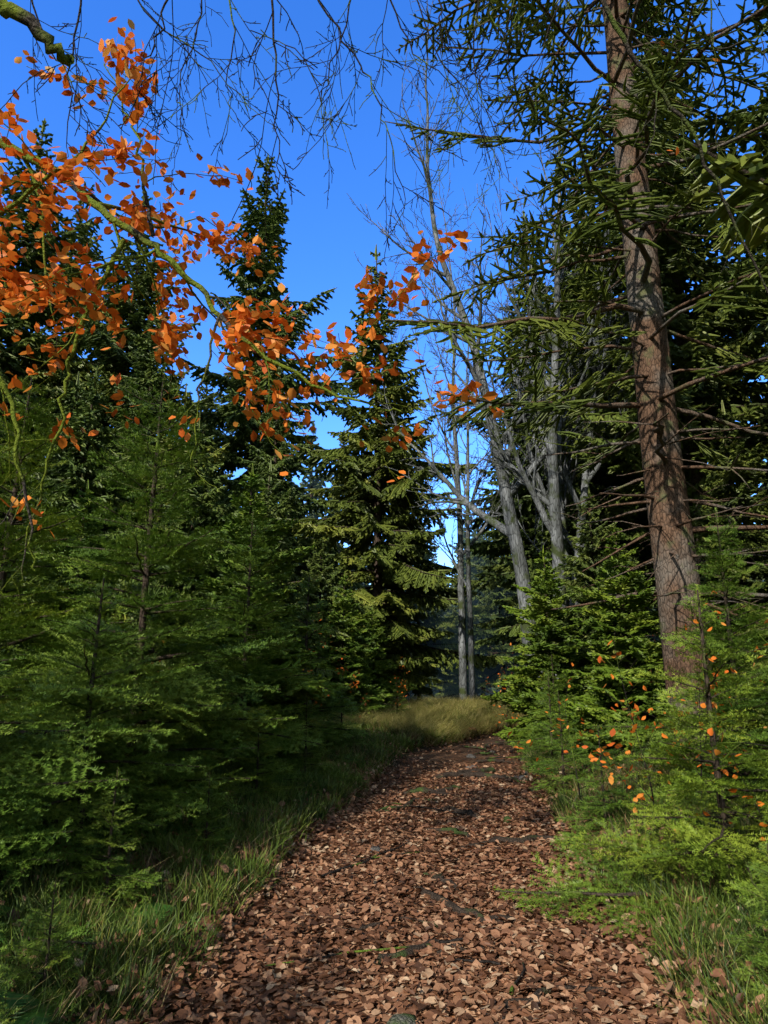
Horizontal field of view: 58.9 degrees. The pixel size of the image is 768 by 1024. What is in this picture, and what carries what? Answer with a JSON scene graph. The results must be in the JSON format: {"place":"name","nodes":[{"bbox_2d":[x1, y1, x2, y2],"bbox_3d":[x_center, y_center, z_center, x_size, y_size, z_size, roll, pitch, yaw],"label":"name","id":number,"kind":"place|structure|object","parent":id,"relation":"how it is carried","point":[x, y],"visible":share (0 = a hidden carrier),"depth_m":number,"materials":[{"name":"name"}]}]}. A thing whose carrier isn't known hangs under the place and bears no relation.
{"place":"outdoors","nodes":[
{"label":"outdoors","id":0,"kind":"place"},
{"bbox_2d":[0,0,572,596],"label":"beech","id":1,"kind":"object","parent":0,"point":[166,337],"depth_m":3.89,"materials":[{"name":"orange plant"}]},
{"bbox_2d":[0,688,767,1023],"bbox_3d":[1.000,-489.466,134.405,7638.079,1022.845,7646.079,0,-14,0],"label":"ground","id":2,"kind":"structure","parent":0,"point":[444,754],"depth_m":5.16,"materials":[{"name":"brown soil"}]},
{"bbox_2d":[0,920,20,1023],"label":"young fir","id":3,"kind":"object","parent":2,"relation":"on","point":[13,1009],"visible":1,"depth_m":1.94,"materials":[{"name":"green plant"}]},
{"bbox_2d":[0,764,38,806],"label":"spruce tree","id":4,"kind":"object","parent":2,"relation":"on","point":[16,770],"visible":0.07,"depth_m":4.82,"materials":[{"name":"green plant"}]},
{"bbox_2d":[0,242,42,573],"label":"spruce","id":5,"kind":"object","parent":2,"relation":"on","point":[4,323],"visible":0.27,"depth_m":17.26,"materials":[{"name":"green plant"}]},
{"bbox_2d":[0,876,105,1023],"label":"fir sapling","id":6,"kind":"object","parent":2,"relation":"on","point":[49,935],"visible":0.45,"depth_m":2.93,"materials":[{"name":"green plant"}]},
{"bbox_2d":[0,371,122,653],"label":"young conifer","id":7,"kind":"object","parent":2,"relation":"on","point":[74,393],"visible":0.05,"depth_m":17.13,"materials":[{"name":"green plant"}]},
{"bbox_2d":[7,181,119,427],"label":"spruce","id":8,"kind":"object","parent":2,"relation":"on","point":[89,240],"visible":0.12,"depth_m":31.54,"materials":[{"name":"green plant"}]},
{"bbox_2d":[0,118,131,616],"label":"spruce","id":9,"kind":"object","parent":2,"relation":"on","point":[10,357],"visible":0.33,"depth_m":23.03,"materials":[{"name":"green plant"}]},
{"bbox_2d":[0,376,135,778],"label":"young fir","id":10,"kind":"object","parent":2,"relation":"on","point":[11,625],"visible":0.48,"depth_m":6.93,"materials":[{"name":"green plant"}]},
{"bbox_2d":[0,480,165,763],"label":"young conifer","id":11,"kind":"object","parent":2,"relation":"on","point":[91,528],"visible":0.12,"depth_m":8.53,"materials":[{"name":"green plant"}]},
{"bbox_2d":[0,366,177,680],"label":"young conifer","id":12,"kind":"object","parent":2,"relation":"on","point":[82,475],"visible":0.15,"depth_m":14.37,"materials":[{"name":"green plant"}]},
{"bbox_2d":[0,446,178,984],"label":"young fir","id":13,"kind":"object","parent":2,"relation":"on","point":[24,788],"visible":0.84,"depth_m":3.87,"materials":[{"name":"green plant"}]},
{"bbox_2d":[0,573,205,892],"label":"young fir","id":14,"kind":"object","parent":2,"relation":"on","point":[79,812],"visible":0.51,"depth_m":4.68,"materials":[{"name":"green plant"}]},
{"bbox_2d":[41,769,164,939],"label":"fir sapling","id":15,"kind":"object","parent":2,"relation":"on","point":[138,876],"visible":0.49,"depth_m":3.90,"materials":[{"name":"green plant"}]},
{"bbox_2d":[56,191,222,524],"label":"spruce","id":16,"kind":"object","parent":2,"relation":"on","point":[136,313],"visible":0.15,"depth_m":23.61,"materials":[{"name":"green plant"}]},
{"bbox_2d":[58,287,227,631],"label":"spruce","id":17,"kind":"object","parent":2,"relation":"on","point":[152,364],"visible":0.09,"depth_m":18.61,"materials":[{"name":"green plant"}]},
{"bbox_2d":[0,369,298,848],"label":"young fir","id":18,"kind":"object","parent":2,"relation":"on","point":[176,705],"visible":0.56,"depth_m":6.01,"materials":[{"name":"green plant"}]},
{"bbox_2d":[102,383,229,663],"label":"young conifer","id":19,"kind":"object","parent":2,"relation":"on","point":[187,401],"visible":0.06,"depth_m":15.10,"materials":[{"name":"green plant"}]},
{"bbox_2d":[110,412,260,741],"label":"young conifer","id":20,"kind":"object","parent":2,"relation":"on","point":[212,511],"visible":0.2,"depth_m":11.83,"materials":[{"name":"green plant"}]},
{"bbox_2d":[171,364,234,483],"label":"spruce","id":21,"kind":"object","parent":2,"relation":"on","point":[210,399],"visible":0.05,"depth_m":36.07,"materials":[{"name":"green plant"}]},
{"bbox_2d":[174,771,239,879],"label":"fir sapling","id":22,"kind":"object","parent":2,"relation":"on","point":[207,819],"visible":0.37,"depth_m":4.98,"materials":[{"name":"green plant"}]},
{"bbox_2d":[153,508,326,794],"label":"young fir","id":23,"kind":"object","parent":2,"relation":"on","point":[259,669],"visible":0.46,"depth_m":7.95,"materials":[{"name":"green plant"}]},
{"bbox_2d":[137,463,348,768],"bbox_3d":[-1.942,1.413,9.172,3.296,4.446,2.360,-8,-16,29],"label":"young conifer","id":24,"kind":"object","parent":2,"relation":"on","point":[318,687],"visible":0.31,"depth_m":9.19,"materials":[{"name":"green plant"}]},
{"bbox_2d":[226,704,307,826],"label":"fir sapling","id":25,"kind":"object","parent":2,"relation":"on","point":[270,765],"visible":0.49,"depth_m":6.78,"materials":[{"name":"green plant"}]},
{"bbox_2d":[218,538,329,722],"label":"young conifer","id":26,"kind":"object","parent":2,"relation":"on","point":[243,572],"visible":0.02,"depth_m":12.45,"materials":[{"name":"green plant"}]},
{"bbox_2d":[181,154,373,591],"bbox_3d":[-5.372,-4.271,31.593,10.410,26.292,15.606,1,-14,-2],"label":"tall spruce","id":27,"kind":"object","parent":2,"relation":"on","point":[229,414],"visible":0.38,"depth_m":29.69,"materials":[{"name":"green plant"}]},
{"bbox_2d":[0,0,572,265],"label":"hanging twigs","id":28,"kind":"object","parent":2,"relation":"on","point":[329,16],"visible":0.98,"depth_m":4.10,"materials":[{"name":"brown wood"}]},
{"bbox_2d":[222,362,354,616],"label":"spruce","id":29,"kind":"object","parent":2,"relation":"on","point":[284,464],"visible":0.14,"depth_m":24.76,"materials":[{"name":"green plant"}]},
{"bbox_2d":[228,460,358,716],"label":"young conifer","id":30,"kind":"object","parent":2,"relation":"on","point":[276,512],"visible":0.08,"depth_m":14.70,"materials":[{"name":"green plant"}]},
{"bbox_2d":[286,423,332,596],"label":"spruce","id":31,"kind":"object","parent":2,"relation":"on","point":[315,483],"visible":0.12,"depth_m":56.65,"materials":[{"name":"green plant"}]},
{"bbox_2d":[293,532,347,705],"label":"young conifer","id":32,"kind":"object","parent":2,"relation":"on","point":[324,572],"visible":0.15,"depth_m":19.44,"materials":[{"name":"green plant"}]},
{"bbox_2d":[275,691,366,785],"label":"fir sapling","id":33,"kind":"object","parent":2,"relation":"on","point":[320,764],"visible":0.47,"depth_m":8.36,"materials":[{"name":"green plant"}]},
{"bbox_2d":[281,572,369,764],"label":"young fir","id":34,"kind":"object","parent":2,"relation":"on","point":[330,730],"visible":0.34,"depth_m":10.12,"materials":[{"name":"green plant"}]},
{"bbox_2d":[302,429,371,612],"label":"spruce","id":35,"kind":"object","parent":2,"relation":"on","point":[326,516],"visible":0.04,"depth_m":50.69,"materials":[{"name":"green plant"}]},
{"bbox_2d":[318,675,368,747],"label":"fir sapling","id":36,"kind":"object","parent":2,"relation":"on","point":[347,724],"visible":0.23,"depth_m":11.10,"materials":[{"name":"green plant"}]},
{"bbox_2d":[297,571,392,719],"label":"young conifer","id":37,"kind":"object","parent":2,"relation":"on","point":[350,622],"visible":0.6,"depth_m":15.01,"materials":[{"name":"green plant"}]},
{"bbox_2d":[36,750,669,994],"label":"fallen sticks","id":38,"kind":"object","parent":2,"relation":"on","point":[440,942],"visible":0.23,"depth_m":4.45,"materials":[{"name":"brown wood"}]},
{"bbox_2d":[0,801,730,1023],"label":"rocks","id":39,"kind":"object","parent":2,"relation":"on","point":[24,1018],"visible":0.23,"depth_m":2.69,"materials":[{"name":"grey stone"}]},
{"bbox_2d":[344,604,418,705],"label":"young conifer","id":40,"kind":"object","parent":2,"relation":"on","point":[380,667],"visible":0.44,"depth_m":16.91,"materials":[{"name":"green plant"}]},
{"bbox_2d":[14,727,750,870],"bbox_3d":[1.062,3.432,9.399,8.433,0.652,14.778,-3,-14,11],"label":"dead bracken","id":41,"kind":"object","parent":2,"relation":"on","point":[379,774],"visible":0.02,"depth_m":7.19,"materials":[{"name":"brown plant"}]},
{"bbox_2d":[0,709,767,1023],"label":"fallen leaves","id":42,"kind":"object","parent":2,"relation":"on","point":[576,1007],"visible":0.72,"depth_m":3.86,"materials":[{"name":"brown plant"}]},
{"bbox_2d":[0,698,767,1023],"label":"grass","id":43,"kind":"object","parent":2,"relation":"on","point":[280,822],"visible":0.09,"depth_m":4.04,"materials":[{"name":"green plant"}]},
{"bbox_2d":[4,701,767,1023],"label":"dry grass stalks","id":44,"kind":"object","parent":2,"relation":"on","point":[97,1020],"visible":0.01,"depth_m":3.75,"materials":[{"name":"beige plant"}]},
{"bbox_2d":[266,244,511,697],"bbox_3d":[-0.420,-1.467,21.777,8.548,15.779,7.312,2,-14,-10],"label":"spruce","id":45,"kind":"object","parent":2,"relation":"on","point":[392,560],"visible":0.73,"depth_m":20.56,"materials":[{"name":"green plant"}]},
{"bbox_2d":[337,238,451,700],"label":"bare tree","id":46,"kind":"object","parent":2,"relation":"on","point":[415,411],"visible":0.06,"depth_m":27.51,"materials":[{"name":"grey plant"}]},
{"bbox_2d":[386,681,412,715],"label":"fir sapling","id":47,"kind":"object","parent":2,"relation":"on","point":[397,707],"visible":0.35,"depth_m":15.01,"materials":[{"name":"green plant"}]},
{"bbox_2d":[298,693,526,745],"bbox_3d":[1.407,4.627,15.563,7.991,0.992,6.235,0,-14,0],"label":"grass mound","id":48,"kind":"object","parent":2,"relation":"on","point":[404,719],"depth_m":14.77,"materials":[{"name":"green plant"}]},
{"bbox_2d":[399,590,437,700],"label":"spruce","id":49,"kind":"object","parent":2,"relation":"on","point":[412,695],"visible":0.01,"depth_m":57.52,"materials":[{"name":"green plant"}]},
{"bbox_2d":[114,590,767,849],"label":"beech sapling leaves","id":50,"kind":"object","parent":2,"relation":"on","point":[634,728],"visible":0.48,"depth_m":5.28,"materials":[{"name":"orange plant"}]},
{"bbox_2d":[405,506,483,700],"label":"conifer tree","id":51,"kind":"object","parent":2,"relation":"on","point":[443,643],"visible":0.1,"depth_m":42.90,"materials":[{"name":"green plant"}]},
{"bbox_2d":[132,584,767,859],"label":"beech saplings","id":52,"kind":"object","parent":2,"relation":"on","point":[657,828],"visible":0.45,"depth_m":5.26,"materials":[{"name":"brown plant"}]},
{"bbox_2d":[422,595,480,698],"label":"spruce","id":53,"kind":"object","parent":2,"relation":"on","point":[444,613],"visible":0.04,"depth_m":69.62,"materials":[{"name":"green plant"}]},
{"bbox_2d":[369,750,541,1023],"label":"path stones","id":54,"kind":"object","parent":2,"relation":"on","point":[403,1018],"visible":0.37,"depth_m":2.96,"materials":[{"name":"grey stone"}]},
{"bbox_2d":[428,547,488,700],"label":"spruce","id":55,"kind":"object","parent":2,"relation":"on","point":[453,689],"visible":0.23,"depth_m":50.36,"materials":[{"name":"green plant"}]},
{"bbox_2d":[448,508,476,554],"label":"bare tree","id":56,"kind":"object","parent":2,"relation":"on","point":[454,547],"visible":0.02,"depth_m":103.15,"materials":[{"name":"green plant"}]},
{"bbox_2d":[309,741,625,1023],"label":"roots","id":57,"kind":"object","parent":2,"relation":"on","point":[469,773],"visible":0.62,"depth_m":5.88,"materials":[{"name":"brown wood"}]},
{"bbox_2d":[444,522,501,695],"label":"spruce","id":58,"kind":"object","parent":2,"relation":"on","point":[490,688],"visible":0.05,"depth_m":87.50,"materials":[{"name":"green plant"}]},
{"bbox_2d":[438,516,515,695],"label":"spruce","id":59,"kind":"object","parent":2,"relation":"on","point":[477,562],"visible":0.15,"depth_m":64.73,"materials":[{"name":"green plant"}]},
{"bbox_2d":[471,506,488,689],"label":"distant spruce","id":60,"kind":"object","parent":2,"relation":"on","point":[484,536],"visible":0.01,"depth_m":102.40,"materials":[{"name":"green plant"}]},
{"bbox_2d":[403,139,562,699],"bbox_3d":[2.959,-4.380,22.177,5.434,21.006,4.724,0,-14,0],"label":"bare tree","id":61,"kind":"object","parent":2,"relation":"on","point":[459,565],"visible":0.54,"depth_m":20.50,"materials":[{"name":"grey plant"}]},
{"bbox_2d":[466,491,524,695],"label":"spruce","id":62,"kind":"object","parent":2,"relation":"on","point":[497,593],"visible":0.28,"depth_m":45.33,"materials":[{"name":"green plant"}]},
{"bbox_2d":[449,408,547,664],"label":"conifer tree","id":63,"kind":"object","parent":2,"relation":"on","point":[510,620],"visible":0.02,"depth_m":30.95,"materials":[{"name":"green plant"}]},
{"bbox_2d":[348,0,670,722],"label":"bare trees","id":64,"kind":"object","parent":2,"relation":"on","point":[510,529],"visible":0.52,"depth_m":16.95,"materials":[{"name":"grey plant"}]},
{"bbox_2d":[435,210,620,561],"bbox_3d":[5.578,-2.717,25.129,6.151,20.112,6.099,-7,-16,26],"label":"spruce","id":65,"kind":"object","parent":2,"relation":"on","point":[496,548],"visible":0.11,"depth_m":25.01,"materials":[{"name":"green plant"}]},
{"bbox_2d":[479,545,599,746],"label":"young conifer","id":66,"kind":"object","parent":2,"relation":"on","point":[545,631],"visible":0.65,"depth_m":12.17,"materials":[{"name":"green plant"}]},
{"bbox_2d":[510,671,573,778],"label":"fir sapling","id":67,"kind":"object","parent":2,"relation":"on","point":[538,746],"visible":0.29,"depth_m":9.76,"materials":[{"name":"green plant"}]},
{"bbox_2d":[508,654,579,761],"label":"fir sapling","id":68,"kind":"object","parent":2,"relation":"on","point":[545,686],"visible":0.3,"depth_m":11.48,"materials":[{"name":"green plant"}]},
{"bbox_2d":[469,11,625,605],"bbox_3d":[4.636,-4.090,18.311,4.651,18.970,5.512,0,-14,0],"label":"bare tree","id":69,"kind":"object","parent":2,"relation":"on","point":[564,496],"visible":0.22,"depth_m":17.83,"materials":[{"name":"grey plant"}]},
{"bbox_2d":[516,512,593,675],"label":"young conifer","id":70,"kind":"object","parent":2,"relation":"on","point":[550,596],"visible":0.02,"depth_m":18.64,"materials":[{"name":"green plant"}]},
{"bbox_2d":[525,689,607,801],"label":"fir sapling","id":71,"kind":"object","parent":2,"relation":"on","point":[570,775],"visible":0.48,"depth_m":7.94,"materials":[{"name":"green plant"}]},
{"bbox_2d":[383,0,767,763],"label":"old conifer","id":72,"kind":"object","parent":2,"relation":"on","point":[631,202],"visible":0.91,"depth_m":9.79,"materials":[{"name":"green plant"}]},
{"bbox_2d":[505,194,673,701],"bbox_3d":[11.483,-3.538,30.064,14.450,24.344,9.639,6,-15,-21],"label":"spruce","id":73,"kind":"object","parent":2,"relation":"on","point":[623,338],"depth_m":29.58,"materials":[{"name":"green plant"}]},
{"bbox_2d":[526,486,663,721],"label":"young conifer","id":74,"kind":"object","parent":2,"relation":"on","point":[586,553],"visible":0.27,"depth_m":14.22,"materials":[{"name":"green plant"}]},
{"bbox_2d":[474,163,728,638],"bbox_3d":[6.857,-3.092,20.510,8.464,18.349,8.009,11,-18,-38],"label":"spruce","id":75,"kind":"object","parent":2,"relation":"on","point":[601,477],"visible":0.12,"depth_m":19.85,"materials":[{"name":"green plant"}]},
{"bbox_2d":[551,723,653,869],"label":"fir sapling","id":76,"kind":"object","parent":2,"relation":"on","point":[604,805],"visible":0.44,"depth_m":5.84,"materials":[{"name":"green plant"}]},
{"bbox_2d":[553,520,677,772],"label":"young conifer","id":77,"kind":"object","parent":2,"relation":"on","point":[601,702],"visible":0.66,"depth_m":9.41,"materials":[{"name":"green plant"}]},
{"bbox_2d":[494,584,767,948],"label":"young fir","id":78,"kind":"object","parent":2,"relation":"on","point":[728,842],"visible":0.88,"depth_m":4.35,"materials":[{"name":"green plant"}]},
{"bbox_2d":[518,137,767,636],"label":"spruce","id":79,"kind":"object","parent":2,"relation":"on","point":[645,553],"visible":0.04,"depth_m":21.33,"materials":[{"name":"green plant"}]},
{"bbox_2d":[538,0,767,656],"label":"spruce","id":80,"kind":"object","parent":2,"relation":"on","point":[708,325],"visible":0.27,"depth_m":16.28,"materials":[{"name":"green plant"}]},
{"bbox_2d":[647,594,664,682],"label":"spruce","id":81,"kind":"object","parent":2,"relation":"on","point":[658,638],"depth_m":42.01,"materials":[{"name":"green plant"}]},
{"bbox_2d":[584,508,767,822],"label":"young fir","id":82,"kind":"object","parent":2,"relation":"on","point":[755,735],"visible":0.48,"depth_m":6.39,"materials":[{"name":"green plant"}]},
{"bbox_2d":[651,400,767,746],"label":"young conifer","id":83,"kind":"object","parent":2,"relation":"on","point":[752,480],"visible":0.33,"depth_m":11.04,"materials":[{"name":"green plant"}]},
{"bbox_2d":[656,840,767,1023],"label":"fir sapling","id":84,"kind":"object","parent":2,"relation":"on","point":[763,960],"visible":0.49,"depth_m":3.07,"materials":[{"name":"green plant"}]},
{"bbox_2d":[668,0,767,356],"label":"conifer tree","id":85,"kind":"object","parent":2,"relation":"on","point":[742,113],"visible":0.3,"depth_m":11.88,"materials":[{"name":"green plant"}]},
{"bbox_2d":[677,137,767,271],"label":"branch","id":86,"kind":"object","parent":2,"relation":"on","point":[733,168],"visible":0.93,"depth_m":5.88,"materials":[{"name":"green plant"}]},
{"bbox_2d":[695,40,767,560],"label":"conifer tree","id":87,"kind":"object","parent":2,"relation":"on","point":[734,261],"visible":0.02,"depth_m":21.09,"materials":[{"name":"green plant"}]},
{"bbox_2d":[720,0,767,446],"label":"conifer tree","id":88,"kind":"object","parent":2,"relation":"on","point":[761,427],"visible":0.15,"depth_m":16.05,"materials":[{"name":"green plant"}]},
{"bbox_2d":[749,424,767,655],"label":"spruce","id":89,"kind":"object","parent":2,"relation":"on","point":[761,487],"visible":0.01,"depth_m":44.03,"materials":[{"name":"green plant"}]},
{"bbox_2d":[753,488,767,496],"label":"spruce","id":90,"kind":"object","parent":2,"relation":"on","point":[765,491],"visible":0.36,"depth_m":15.14,"materials":[{"name":"green plant"}]},
{"bbox_2d":[0,0,767,587],"label":"sky","id":91,"kind":"structure","parent":0,"point":[324,239],"materials":[{"name":"blue"}]},
{"bbox_2d":[599,0,767,294],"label":"tree branch","id":92,"kind":"object","parent":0,"point":[622,36],"visible":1,"depth_m":4.99,"materials":[{"name":"green plant"}]},
{"bbox_2d":[659,41,719,154],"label":"beech leaves","id":93,"kind":"object","parent":92,"relation":"attached to","point":[677,148],"visible":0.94,"depth_m":5.03,"materials":[{"name":"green plant"}]}
]}

